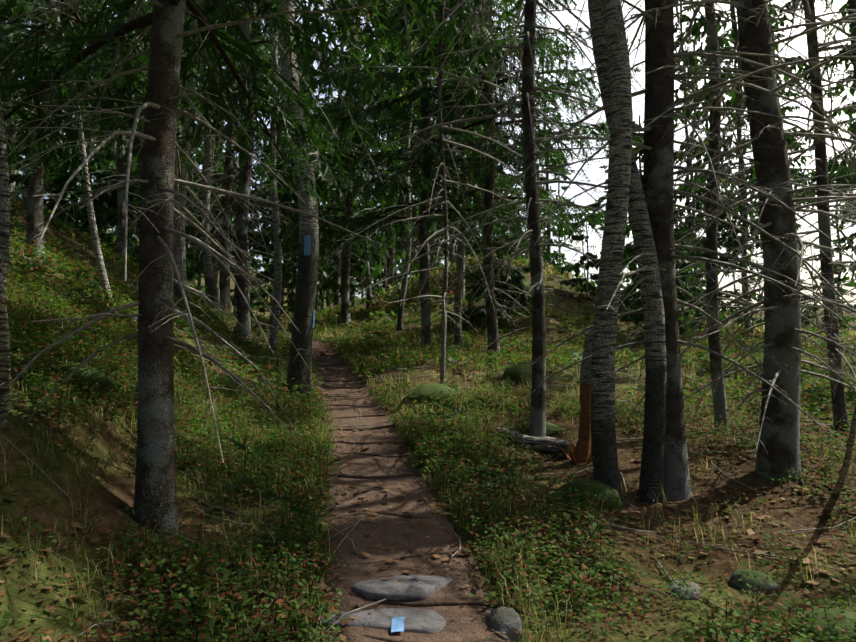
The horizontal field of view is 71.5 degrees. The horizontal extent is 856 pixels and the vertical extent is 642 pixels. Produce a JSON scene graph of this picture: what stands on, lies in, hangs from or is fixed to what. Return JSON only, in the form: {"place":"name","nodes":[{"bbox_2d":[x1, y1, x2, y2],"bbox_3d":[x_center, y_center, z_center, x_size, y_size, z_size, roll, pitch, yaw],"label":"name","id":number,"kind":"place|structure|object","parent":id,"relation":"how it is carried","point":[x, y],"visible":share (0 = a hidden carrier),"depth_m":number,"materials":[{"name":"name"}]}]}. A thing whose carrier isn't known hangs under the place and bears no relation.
{"place":"outdoors","nodes":[
{"label":"outdoors","id":0,"kind":"place"},
{"bbox_2d":[0,204,855,641],"bbox_3d":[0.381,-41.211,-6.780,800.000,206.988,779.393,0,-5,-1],"label":"plants","id":1,"kind":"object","parent":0,"point":[388,534],"depth_m":3.98,"materials":[{"name":"green plant"}]},
{"bbox_2d":[304,235,403,632],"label":"trail blazes","id":2,"kind":"object","parent":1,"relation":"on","point":[397,624],"visible":0.96,"depth_m":2.88,"materials":[{"name":"blue paint"}]},
{"bbox_2d":[0,0,855,537],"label":"spruce","id":3,"kind":"object","parent":1,"relation":"on","point":[258,66],"depth_m":9.15,"materials":[{"name":"grey wood"}]},
{"bbox_2d":[0,193,855,641],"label":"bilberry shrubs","id":4,"kind":"object","parent":1,"relation":"on","point":[18,317],"visible":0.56,"depth_m":4.72,"materials":[{"name":"green plant"}]},
{"bbox_2d":[0,0,855,461],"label":"tree branches","id":5,"kind":"object","parent":1,"relation":"on","point":[678,168],"visible":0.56,"depth_m":5.22,"materials":[{"name":"green plant"}]},
{"bbox_2d":[0,196,855,641],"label":"grass tufts","id":6,"kind":"object","parent":1,"relation":"on","point":[340,334],"visible":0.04,"depth_m":4.41,"materials":[{"name":"green plant"}]},
{"bbox_2d":[0,210,855,641],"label":"fallen leaves","id":7,"kind":"object","parent":1,"relation":"on","point":[8,560],"visible":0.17,"depth_m":4.03,"materials":[{"name":"brown plant"}]},
{"bbox_2d":[0,0,855,320],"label":"spruce boughs","id":8,"kind":"object","parent":1,"relation":"on","point":[138,24],"visible":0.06,"depth_m":12.88,"materials":[{"name":"green plant"}]},
{"bbox_2d":[0,256,855,510],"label":"dead poles","id":9,"kind":"object","parent":1,"relation":"on","point":[5,365],"visible":0.92,"depth_m":3.16,"materials":[{"name":"brown wood"}]},
{"bbox_2d":[0,0,855,508],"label":"birch","id":10,"kind":"object","parent":1,"relation":"on","point":[626,198],"depth_m":4.94,"materials":[{"name":"grey wood"}]},
{"bbox_2d":[7,200,855,641],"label":"low shrubs","id":11,"kind":"object","parent":1,"relation":"on","point":[469,410],"visible":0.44,"depth_m":4.46,"materials":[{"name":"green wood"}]},
{"bbox_2d":[10,189,855,556],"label":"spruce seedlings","id":12,"kind":"object","parent":1,"relation":"on","point":[286,499],"visible":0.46,"depth_m":7.29,"materials":[{"name":"green plant"}]},
{"bbox_2d":[297,358,577,641],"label":"tree roots","id":13,"kind":"object","parent":1,"relation":"on","point":[435,603],"visible":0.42,"depth_m":4.12,"materials":[{"name":"brown wood"}]},
{"bbox_2d":[49,310,855,641],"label":"rocks","id":14,"kind":"object","parent":1,"relation":"on","point":[507,622],"visible":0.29,"depth_m":3.22,"materials":[{"name":"grey stone"}]},
{"bbox_2d":[493,328,592,455],"bbox_3d":[1.164,0.714,6.020,1.204,1.244,0.178,-5,-7,42],"label":"snag birch bark","id":15,"kind":"object","parent":1,"relation":"on","point":[540,443],"visible":0.62,"depth_m":5.81,"materials":[{"name":"grey wood"}]},
{"bbox_2d":[558,383,591,463],"bbox_3d":[1.171,1.013,5.957,0.398,0.896,1.266,4,-6,-39],"label":"rotten snag wood","id":16,"kind":"object","parent":1,"relation":"on","point":[579,452],"visible":0.69,"depth_m":5.60,"materials":[{"name":"brown wood"}]},
{"bbox_2d":[3,0,855,308],"label":"sky","id":17,"kind":"structure","parent":0,"point":[638,110],"materials":[{"name":"white"}]}
]}

